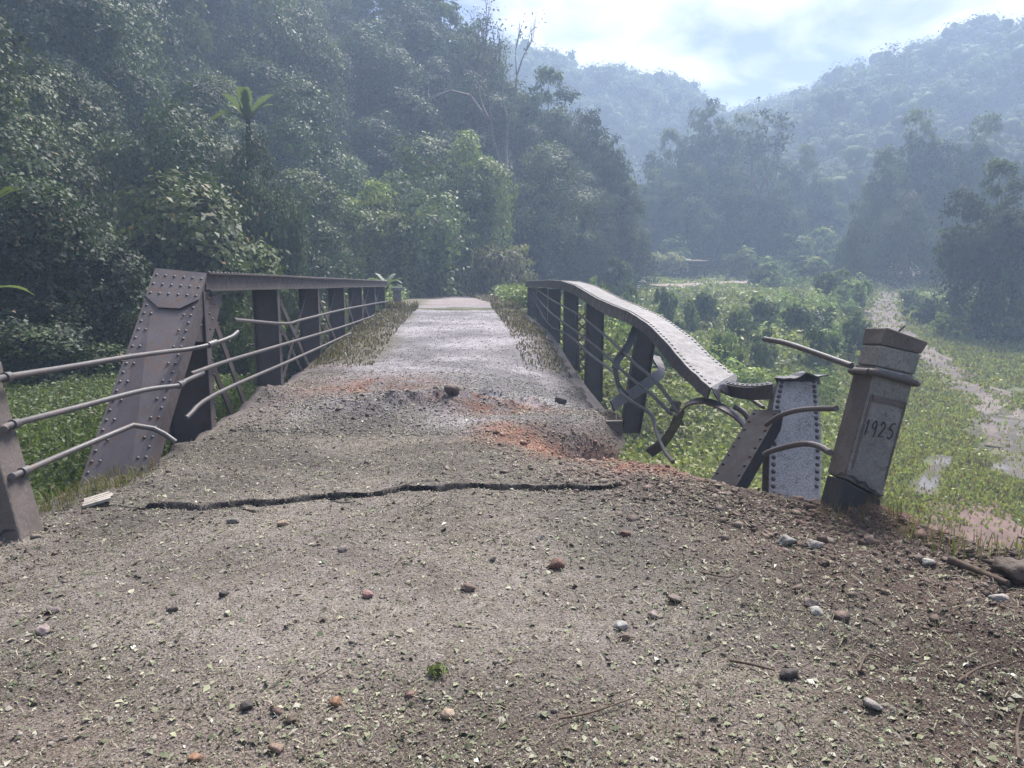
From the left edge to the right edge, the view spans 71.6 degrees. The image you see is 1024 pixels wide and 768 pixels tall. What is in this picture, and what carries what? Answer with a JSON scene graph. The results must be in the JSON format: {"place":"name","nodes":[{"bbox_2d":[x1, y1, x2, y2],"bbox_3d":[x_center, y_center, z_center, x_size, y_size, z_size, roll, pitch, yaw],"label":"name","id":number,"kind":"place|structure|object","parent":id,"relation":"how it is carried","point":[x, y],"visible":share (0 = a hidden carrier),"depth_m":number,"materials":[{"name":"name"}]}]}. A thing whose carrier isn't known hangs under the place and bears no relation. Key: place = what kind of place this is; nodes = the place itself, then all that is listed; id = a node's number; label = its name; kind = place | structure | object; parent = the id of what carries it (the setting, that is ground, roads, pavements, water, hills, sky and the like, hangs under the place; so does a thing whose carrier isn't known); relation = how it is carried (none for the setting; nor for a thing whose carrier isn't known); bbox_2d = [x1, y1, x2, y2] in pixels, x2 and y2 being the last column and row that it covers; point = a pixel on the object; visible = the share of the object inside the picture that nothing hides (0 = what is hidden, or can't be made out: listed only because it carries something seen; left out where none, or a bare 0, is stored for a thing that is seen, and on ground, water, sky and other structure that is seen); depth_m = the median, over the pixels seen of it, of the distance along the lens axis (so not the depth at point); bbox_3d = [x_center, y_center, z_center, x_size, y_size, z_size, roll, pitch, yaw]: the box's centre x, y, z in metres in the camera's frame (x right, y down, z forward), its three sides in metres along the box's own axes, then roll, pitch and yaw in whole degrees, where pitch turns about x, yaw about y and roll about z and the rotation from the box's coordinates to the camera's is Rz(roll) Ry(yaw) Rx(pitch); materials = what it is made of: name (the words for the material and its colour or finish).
{"place":"outdoors","nodes":[
{"label":"outdoors","id":0,"kind":"place"},
{"bbox_2d":[310,294,567,373],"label":"road","id":1,"kind":"structure","parent":0,"point":[455,301],"depth_m":16.21,"materials":[{"name":"concrete"}]},
{"bbox_2d":[309,290,572,377],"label":"roadside weeds","id":2,"kind":"object","parent":1,"relation":"on","point":[504,309],"visible":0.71,"depth_m":17.67,"materials":[{"name":"green plant"}]},
{"bbox_2d":[0,354,1023,767],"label":"ground","id":3,"kind":"structure","parent":0,"point":[404,606],"depth_m":3.50,"materials":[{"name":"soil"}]},
{"bbox_2d":[0,362,42,540],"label":"concrete post","id":4,"kind":"object","parent":3,"relation":"on","point":[20,519],"visible":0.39,"depth_m":4.40,"materials":[{"name":"grey concrete"}]},
{"bbox_2d":[0,330,239,479],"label":"pipe railing","id":5,"kind":"object","parent":4,"relation":"attached to","point":[16,423],"visible":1,"depth_m":5.28,"materials":[{"name":"metal"}]},
{"bbox_2d":[232,309,618,458],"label":"road stones","id":6,"kind":"object","parent":3,"relation":"on","point":[429,431],"visible":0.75,"depth_m":9.28,"materials":[{"name":"grey gravel"}]},
{"bbox_2d":[0,395,1023,767],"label":"straw","id":7,"kind":"object","parent":3,"relation":"on","point":[504,625],"visible":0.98,"depth_m":3.23,"materials":[{"name":"plant"}]},
{"bbox_2d":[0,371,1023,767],"bbox_3d":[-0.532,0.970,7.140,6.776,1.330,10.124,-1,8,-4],"label":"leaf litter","id":8,"kind":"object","parent":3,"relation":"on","point":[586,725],"visible":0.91,"depth_m":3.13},
{"bbox_2d":[0,382,1023,743],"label":"soil clods","id":9,"kind":"object","parent":3,"relation":"on","point":[870,540],"visible":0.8,"depth_m":4.78,"materials":[{"name":"soil"}]},
{"bbox_2d":[34,455,1023,565],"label":"edge grass","id":10,"kind":"structure","parent":3,"relation":"on","point":[87,491],"depth_m":4.88,"materials":[{"name":"green plant"}]},
{"bbox_2d":[711,409,782,488],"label":"fallen channel beam","id":11,"kind":"structure","parent":3,"relation":"on","point":[741,462],"depth_m":6.29,"materials":[{"name":"metal"}]},
{"bbox_2d":[542,476,1023,767],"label":"torn grass","id":12,"kind":"structure","parent":3,"relation":"on","point":[792,622],"depth_m":3.49,"materials":[{"name":"green plant"}]},
{"bbox_2d":[762,371,828,499],"bbox_3d":[2.593,0.612,6.548,0.528,1.412,1.044,4,9,23],"label":"torn end post","id":13,"kind":"object","parent":3,"relation":"on","point":[792,472],"visible":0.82,"depth_m":6.54,"materials":[{"name":"metal"}]},
{"bbox_2d":[821,325,927,512],"bbox_3d":[2.448,0.492,4.957,0.380,1.864,0.379,13,4,0],"label":"concrete post","id":14,"kind":"object","parent":3,"relation":"on","point":[884,381],"visible":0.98,"depth_m":4.82,"materials":[{"name":"concrete"}]},
{"bbox_2d":[22,51,1023,527],"bbox_3d":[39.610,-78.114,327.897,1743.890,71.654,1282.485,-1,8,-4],"label":"terrain","id":15,"kind":"structure","parent":0,"point":[998,107],"depth_m":30.01,"materials":[{"name":"green plant"}]},
{"bbox_2d":[0,5,119,233],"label":"bushy tree","id":16,"kind":"object","parent":15,"relation":"on","point":[15,148],"visible":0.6,"depth_m":18.12,"materials":[{"name":"green plant"}]},
{"bbox_2d":[0,294,127,384],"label":"bush","id":17,"kind":"object","parent":15,"relation":"on","point":[65,353],"visible":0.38,"depth_m":12.95,"materials":[{"name":"green plant"}]},
{"bbox_2d":[0,52,132,237],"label":"leafy tree","id":18,"kind":"object","parent":15,"relation":"on","point":[42,101],"visible":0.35,"depth_m":23.12,"materials":[{"name":"green plant"}]},
{"bbox_2d":[0,168,145,342],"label":"bush","id":19,"kind":"object","parent":15,"relation":"on","point":[20,181],"visible":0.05,"depth_m":15.95,"materials":[{"name":"green plant"}]},
{"bbox_2d":[0,180,154,392],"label":"bush","id":20,"kind":"object","parent":15,"relation":"on","point":[40,206],"visible":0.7,"depth_m":13.51,"materials":[{"name":"green plant"}]},
{"bbox_2d":[16,54,144,184],"bbox_3d":[-17.030,-9.604,26.995,5.413,5.539,5.365,2,9,17],"label":"tree","id":21,"kind":"object","parent":15,"relation":"on","point":[107,108],"visible":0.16,"depth_m":26.91,"materials":[{"name":"green plant"}]},
{"bbox_2d":[0,0,168,155],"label":"draped tree","id":22,"kind":"object","parent":15,"relation":"on","point":[74,44],"visible":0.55,"depth_m":28.73,"materials":[{"name":"green plant"}]},
{"bbox_2d":[14,0,178,138],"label":"draped tree","id":23,"kind":"object","parent":15,"relation":"on","point":[155,40],"visible":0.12,"depth_m":33.88,"materials":[{"name":"green plant"}]},
{"bbox_2d":[29,273,228,381],"bbox_3d":[-8.389,-0.655,15.314,4.725,3.428,4.420,4,9,26],"label":"bush","id":24,"kind":"object","parent":15,"relation":"on","point":[74,312],"visible":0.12,"depth_m":13.97,"materials":[{"name":"green plant"}]},
{"bbox_2d":[4,367,256,505],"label":"bank weeds","id":25,"kind":"object","parent":15,"relation":"on","point":[88,395],"visible":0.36,"depth_m":8.93,"materials":[{"name":"green plant"}]},
{"bbox_2d":[96,0,193,105],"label":"bushy tree","id":26,"kind":"object","parent":15,"relation":"on","point":[166,17],"visible":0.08,"depth_m":39.70,"materials":[{"name":"green plant"}]},
{"bbox_2d":[139,0,216,80],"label":"tall tree","id":27,"kind":"object","parent":15,"relation":"on","point":[198,36],"visible":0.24,"depth_m":45.35,"materials":[{"name":"green plant"}]},
{"bbox_2d":[90,96,292,316],"bbox_3d":[-10.703,-5.084,24.019,7.116,9.177,6.476,-1,8,-6],"label":"draped tree","id":28,"kind":"object","parent":15,"relation":"on","point":[155,152],"visible":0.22,"depth_m":22.66,"materials":[{"name":"green plant"}]},
{"bbox_2d":[87,163,299,379],"bbox_3d":[-9.273,-2.290,20.481,6.694,8.004,7.226,-3,9,-18],"label":"leafy tree","id":29,"kind":"object","parent":15,"relation":"on","point":[175,230],"visible":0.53,"depth_m":18.51,"materials":[{"name":"green plant"}]},
{"bbox_2d":[135,102,259,181],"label":"leafy tree","id":30,"kind":"object","parent":15,"relation":"on","point":[226,148],"visible":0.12,"depth_m":29.61,"materials":[{"name":"green plant"}]},
{"bbox_2d":[128,71,267,181],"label":"bushy tree","id":31,"kind":"object","parent":15,"relation":"on","point":[202,96],"visible":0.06,"depth_m":33.76,"materials":[{"name":"green plant"}]},
{"bbox_2d":[168,0,244,81],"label":"tall tree","id":32,"kind":"object","parent":15,"relation":"on","point":[226,8],"visible":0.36,"depth_m":51.53,"materials":[{"name":"green plant"}]},
{"bbox_2d":[172,68,288,196],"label":"draped tree","id":33,"kind":"object","parent":15,"relation":"on","point":[236,126],"visible":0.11,"depth_m":37.70,"materials":[{"name":"green plant"}]},
{"bbox_2d":[80,268,388,487],"bbox_3d":[-4.134,-1.266,17.052,0.572,2.641,23.728,-1,8,-4],"label":"truss","id":34,"kind":"object","parent":15,"relation":"on","point":[180,309],"visible":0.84,"depth_m":7.52,"materials":[{"name":"metal"}]},
{"bbox_2d":[209,86,273,179],"bbox_3d":[-9.400,-4.699,25.677,1.929,11.636,1.962,-7,11,-39],"label":"banana plant","id":35,"kind":"object","parent":15,"relation":"on","point":[246,108],"visible":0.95,"depth_m":24.65,"materials":[{"name":"green plant"}]},
{"bbox_2d":[217,298,288,393],"bbox_3d":[-6.330,0.552,16.957,2.332,5.173,2.182,-2,8,-13],"label":"bush","id":36,"kind":"object","parent":15,"relation":"on","point":[244,366],"visible":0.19,"depth_m":16.22,"materials":[{"name":"green plant"}]},
{"bbox_2d":[213,120,311,359],"bbox_3d":[-8.773,-3.590,24.348,3.913,10.514,3.948,1,8,7],"label":"tree","id":37,"kind":"object","parent":15,"relation":"on","point":[285,230],"visible":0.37,"depth_m":23.59,"materials":[{"name":"green plant"}]},
{"bbox_2d":[213,47,328,171],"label":"bushy tree","id":38,"kind":"object","parent":15,"relation":"on","point":[259,88],"visible":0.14,"depth_m":45.23,"materials":[{"name":"green plant"}]},
{"bbox_2d":[211,0,361,163],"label":"draped tree","id":39,"kind":"object","parent":15,"relation":"on","point":[269,39],"visible":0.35,"depth_m":50.84,"materials":[{"name":"green plant"}]},
{"bbox_2d":[230,74,379,214],"bbox_3d":[-12.713,-12.117,41.404,9.096,11.831,7.632,-8,11,-43],"label":"draped tree","id":40,"kind":"object","parent":15,"relation":"on","point":[307,148],"visible":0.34,"depth_m":40.67,"materials":[{"name":"green plant"}]},
{"bbox_2d":[267,162,371,312],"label":"draped tree","id":41,"kind":"object","parent":15,"relation":"on","point":[318,227],"visible":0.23,"depth_m":32.97,"materials":[{"name":"green plant"}]},
{"bbox_2d":[4,9,638,222],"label":"hillside saplings","id":42,"kind":"object","parent":15,"relation":"on","point":[166,93],"visible":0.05,"depth_m":41.31,"materials":[{"name":"green plant"}]},
{"bbox_2d":[1,6,663,392],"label":"undergrowth","id":43,"kind":"object","parent":15,"relation":"on","point":[635,284],"depth_m":36.40,"materials":[{"name":"green plant"}]},
{"bbox_2d":[300,0,366,75],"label":"bushy tree","id":44,"kind":"object","parent":15,"relation":"on","point":[340,23],"visible":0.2,"depth_m":66.22,"materials":[{"name":"green plant"}]},
{"bbox_2d":[315,38,370,148],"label":"draped tree","id":45,"kind":"object","parent":15,"relation":"on","point":[349,63],"visible":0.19,"depth_m":55.45,"materials":[{"name":"green plant"}]},
{"bbox_2d":[302,195,412,304],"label":"leafy tree","id":46,"kind":"object","parent":15,"relation":"on","point":[365,226],"visible":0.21,"depth_m":37.00,"materials":[{"name":"green plant"}]},
{"bbox_2d":[333,113,417,188],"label":"draped tree","id":47,"kind":"object","parent":15,"relation":"on","point":[379,152],"visible":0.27,"depth_m":50.65,"materials":[{"name":"green plant"}]},
{"bbox_2d":[330,179,425,296],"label":"draped tree","id":48,"kind":"object","parent":15,"relation":"on","point":[365,197],"visible":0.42,"depth_m":37.82,"materials":[{"name":"green plant"}]},
{"bbox_2d":[327,15,432,127],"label":"draped tree","id":49,"kind":"object","parent":15,"relation":"on","point":[364,60],"visible":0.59,"depth_m":58.01,"materials":[{"name":"green plant"}]},
{"bbox_2d":[347,0,445,107],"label":"draped tree","id":50,"kind":"object","parent":15,"relation":"on","point":[404,7],"visible":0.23,"depth_m":64.56,"materials":[{"name":"green plant"}]},
{"bbox_2d":[350,84,461,188],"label":"leafy tree","id":51,"kind":"object","parent":15,"relation":"on","point":[412,121],"visible":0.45,"depth_m":54.57,"materials":[{"name":"green plant"}]},
{"bbox_2d":[356,129,485,297],"bbox_3d":[-6.550,-9.237,41.659,9.863,10.932,11.343,-3,9,-18],"label":"draped tree","id":52,"kind":"object","parent":15,"relation":"on","point":[437,241],"visible":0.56,"depth_m":39.06,"materials":[{"name":"green plant"}]},
{"bbox_2d":[371,135,477,291],"bbox_3d":[-6.153,-11.352,49.771,8.970,12.042,10.690,-6,10,-36],"label":"draped tree","id":53,"kind":"object","parent":15,"relation":"on","point":[439,151],"visible":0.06,"depth_m":47.74,"materials":[{"name":"green plant"}]},
{"bbox_2d":[323,282,540,342],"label":"roadside plants","id":54,"kind":"object","parent":15,"relation":"on","point":[516,293],"visible":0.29,"depth_m":28.81,"materials":[{"name":"green plant"}]},
{"bbox_2d":[403,54,467,133],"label":"draped tree","id":55,"kind":"object","parent":15,"relation":"on","point":[441,76],"visible":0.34,"depth_m":60.36,"materials":[{"name":"green plant"}]},
{"bbox_2d":[389,0,504,110],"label":"spur tree","id":56,"kind":"object","parent":15,"relation":"on","point":[437,43],"visible":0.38,"depth_m":62.96,"materials":[{"name":"green plant"}]},
{"bbox_2d":[416,129,518,295],"bbox_3d":[-2.994,-10.295,45.740,7.084,12.055,7.027,-1,8,-4],"label":"draped tree","id":57,"kind":"object","parent":15,"relation":"on","point":[481,191],"visible":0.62,"depth_m":44.64,"materials":[{"name":"green plant"}]},
{"bbox_2d":[400,0,545,247],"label":"bare tree","id":58,"kind":"object","parent":15,"relation":"on","point":[486,116],"visible":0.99,"depth_m":54.25,"materials":[{"name":"grey plant"}]},
{"bbox_2d":[432,66,519,188],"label":"draped tree","id":59,"kind":"object","parent":15,"relation":"on","point":[487,143],"visible":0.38,"depth_m":58.48,"materials":[{"name":"green plant"}]},
{"bbox_2d":[424,47,543,156],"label":"spur tree","id":60,"kind":"object","parent":15,"relation":"on","point":[521,106],"visible":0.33,"depth_m":61.67,"materials":[{"name":"green plant"}]},
{"bbox_2d":[469,241,541,294],"bbox_3d":[-0.373,-5.719,40.655,4.103,4.878,4.631,0,8,-1],"label":"vine mound","id":61,"kind":"object","parent":15,"relation":"on","point":[491,266],"visible":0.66,"depth_m":39.76,"materials":[{"name":"green plant"}]},
{"bbox_2d":[504,64,586,185],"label":"spur tree","id":62,"kind":"object","parent":15,"relation":"on","point":[553,125],"visible":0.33,"depth_m":64.31,"materials":[{"name":"green plant"}]},
{"bbox_2d":[498,138,601,288],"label":"bushy tree","id":63,"kind":"object","parent":15,"relation":"on","point":[543,213],"visible":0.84,"depth_m":53.35,"materials":[{"name":"green plant"}]},
{"bbox_2d":[525,222,578,291],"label":"spur tree","id":64,"kind":"object","parent":15,"relation":"on","point":[557,251],"visible":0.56,"depth_m":54.93,"materials":[{"name":"green plant"}]},
{"bbox_2d":[558,168,619,273],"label":"draped tree","id":65,"kind":"object","parent":15,"relation":"on","point":[598,198],"visible":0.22,"depth_m":58.46,"materials":[{"name":"green plant"}]},
{"bbox_2d":[565,230,613,284],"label":"spur tree","id":66,"kind":"object","parent":15,"relation":"on","point":[585,272],"visible":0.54,"depth_m":57.30,"materials":[{"name":"green plant"}]},
{"bbox_2d":[563,107,636,267],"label":"spur tree","id":67,"kind":"object","parent":15,"relation":"on","point":[596,154],"visible":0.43,"depth_m":62.95,"materials":[{"name":"green plant"}]},
{"bbox_2d":[591,156,649,285],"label":"spur tree","id":68,"kind":"object","parent":15,"relation":"on","point":[620,192],"visible":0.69,"depth_m":62.11,"materials":[{"name":"green plant"}]},
{"bbox_2d":[605,217,660,286],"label":"spur tree","id":69,"kind":"object","parent":15,"relation":"on","point":[629,241],"visible":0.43,"depth_m":64.81,"materials":[{"name":"green plant"}]},
{"bbox_2d":[525,280,745,463],"bbox_3d":[1.407,-1.261,16.802,1.048,2.403,19.912,-1,8,-4],"label":"truss","id":70,"kind":"object","parent":15,"relation":"on","point":[697,366],"visible":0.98,"depth_m":10.91,"materials":[{"name":"metal"}]},
{"bbox_2d":[633,167,681,242],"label":"clump tree","id":71,"kind":"object","parent":15,"relation":"on","point":[653,203],"visible":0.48,"depth_m":89.04,"materials":[{"name":"green plant"}]},
{"bbox_2d":[632,128,700,247],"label":"clump tree","id":72,"kind":"object","parent":15,"relation":"on","point":[668,155],"visible":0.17,"depth_m":94.87,"materials":[{"name":"green plant"}]},
{"bbox_2d":[451,35,887,195],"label":"hill forest","id":73,"kind":"object","parent":15,"relation":"on","point":[622,97],"visible":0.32,"depth_m":183.19,"materials":[{"name":"green plant"}]},
{"bbox_2d":[651,161,734,270],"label":"clump tree","id":74,"kind":"object","parent":15,"relation":"on","point":[689,218],"visible":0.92,"depth_m":85.82,"materials":[{"name":"green plant"}]},
{"bbox_2d":[664,97,755,267],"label":"clump tree","id":75,"kind":"object","parent":15,"relation":"on","point":[703,157],"visible":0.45,"depth_m":94.45,"materials":[{"name":"green plant"}]},
{"bbox_2d":[604,269,898,404],"bbox_3d":[21.765,-6.722,54.581,12.572,6.982,70.819,5,9,29],"label":"valley scrub","id":76,"kind":"object","parent":15,"relation":"on","point":[752,376],"visible":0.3,"depth_m":30.04,"materials":[{"name":"green plant"}]},
{"bbox_2d":[720,245,787,276],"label":"shrub","id":77,"kind":"object","parent":15,"relation":"on","point":[745,261],"visible":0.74,"depth_m":77.96,"materials":[{"name":"green plant"}]},
{"bbox_2d":[728,110,781,253],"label":"clump tree","id":78,"kind":"object","parent":15,"relation":"on","point":[758,168],"visible":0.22,"depth_m":99.88,"materials":[{"name":"green plant"}]},
{"bbox_2d":[721,97,797,257],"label":"slender tree","id":79,"kind":"object","parent":15,"relation":"on","point":[755,147],"visible":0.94,"depth_m":88.66,"materials":[{"name":"green plant"}]},
{"bbox_2d":[512,235,1023,521],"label":"weeds","id":80,"kind":"object","parent":15,"relation":"on","point":[703,462],"visible":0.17,"depth_m":24.35,"materials":[{"name":"green plant"}]},
{"bbox_2d":[766,233,820,274],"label":"shrub","id":81,"kind":"object","parent":15,"relation":"on","point":[802,245],"visible":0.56,"depth_m":82.03,"materials":[{"name":"green plant"}]},
{"bbox_2d":[770,143,839,226],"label":"clump tree","id":82,"kind":"object","parent":15,"relation":"on","point":[801,191],"visible":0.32,"depth_m":94.00,"materials":[{"name":"green plant"}]},
{"bbox_2d":[794,324,843,374],"bbox_3d":[14.008,-0.806,32.553,1.765,3.964,2.138,-6,10,-34],"label":"shrub","id":83,"kind":"object","parent":15,"relation":"on","point":[823,338],"visible":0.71,"depth_m":32.01,"materials":[{"name":"green plant"}]},
{"bbox_2d":[796,177,850,241],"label":"clump tree","id":84,"kind":"object","parent":15,"relation":"on","point":[832,213],"visible":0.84,"depth_m":91.31,"materials":[{"name":"green plant"}]},
{"bbox_2d":[812,266,873,312],"bbox_3d":[24.172,-6.216,52.321,3.673,5.098,3.858,-5,10,-33],"label":"shrub","id":85,"kind":"object","parent":15,"relation":"on","point":[846,289],"visible":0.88,"depth_m":51.64,"materials":[{"name":"green plant"}]},
{"bbox_2d":[677,8,1023,208],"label":"hill forest","id":86,"kind":"object","parent":15,"relation":"on","point":[970,65],"visible":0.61,"depth_m":138.43,"materials":[{"name":"green plant"}]},
{"bbox_2d":[832,212,874,283],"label":"valley tree","id":87,"kind":"object","parent":15,"relation":"on","point":[854,253],"visible":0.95,"depth_m":67.25,"materials":[{"name":"green plant"}]},
{"bbox_2d":[684,282,1023,547],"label":"grass","id":88,"kind":"structure","parent":15,"relation":"on","point":[1014,485],"depth_m":23.11,"materials":[{"name":"green plant"}]},
{"bbox_2d":[850,185,890,279],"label":"valley tree","id":89,"kind":"object","parent":15,"relation":"on","point":[865,206],"visible":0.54,"depth_m":72.69,"materials":[{"name":"green plant"}]},
{"bbox_2d":[843,143,913,281],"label":"valley tree","id":90,"kind":"object","parent":15,"relation":"on","point":[888,181],"visible":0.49,"depth_m":73.70,"materials":[{"name":"green plant"}]},
{"bbox_2d":[868,190,942,286],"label":"valley tree","id":91,"kind":"object","parent":15,"relation":"on","point":[903,243],"visible":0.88,"depth_m":68.17,"materials":[{"name":"green plant"}]},
{"bbox_2d":[874,103,951,276],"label":"valley tree","id":92,"kind":"object","parent":15,"relation":"on","point":[918,162],"visible":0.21,"depth_m":75.88,"materials":[{"name":"green plant"}]},
{"bbox_2d":[895,139,973,279],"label":"valley tree","id":93,"kind":"object","parent":15,"relation":"on","point":[935,192],"visible":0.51,"depth_m":72.73,"materials":[{"name":"green plant"}]},
{"bbox_2d":[908,498,1023,548],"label":"muddy bank","id":94,"kind":"structure","parent":15,"relation":"on","point":[992,526],"depth_m":13.89,"materials":[{"name":"grey soil"}]},
{"bbox_2d":[929,157,1023,339],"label":"valley tree","id":95,"kind":"object","parent":15,"relation":"on","point":[966,256],"visible":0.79,"depth_m":43.01,"materials":[{"name":"green plant"}]},
{"bbox_2d":[944,110,1023,274],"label":"valley tree","id":96,"kind":"object","parent":15,"relation":"on","point":[977,157],"visible":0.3,"depth_m":74.37,"materials":[{"name":"green plant"}]},
{"bbox_2d":[970,190,1023,341],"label":"valley tree","id":97,"kind":"object","parent":15,"relation":"on","point":[1001,286],"visible":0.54,"depth_m":41.30,"materials":[{"name":"green plant"}]},
{"bbox_2d":[315,0,1023,112],"label":"sky","id":98,"kind":"structure","parent":0,"point":[739,51],"materials":[{"name":"white"}]},
{"bbox_2d":[860,267,1023,448],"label":"dirt track","id":99,"kind":"structure","parent":0,"point":[971,388],"depth_m":31.04,"materials":[{"name":"beige soil"}]},
{"bbox_2d":[959,409,1023,478],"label":"water","id":100,"kind":"structure","parent":0,"point":[1010,468],"depth_m":21.19,"materials":[{"name":"grey liquid"}]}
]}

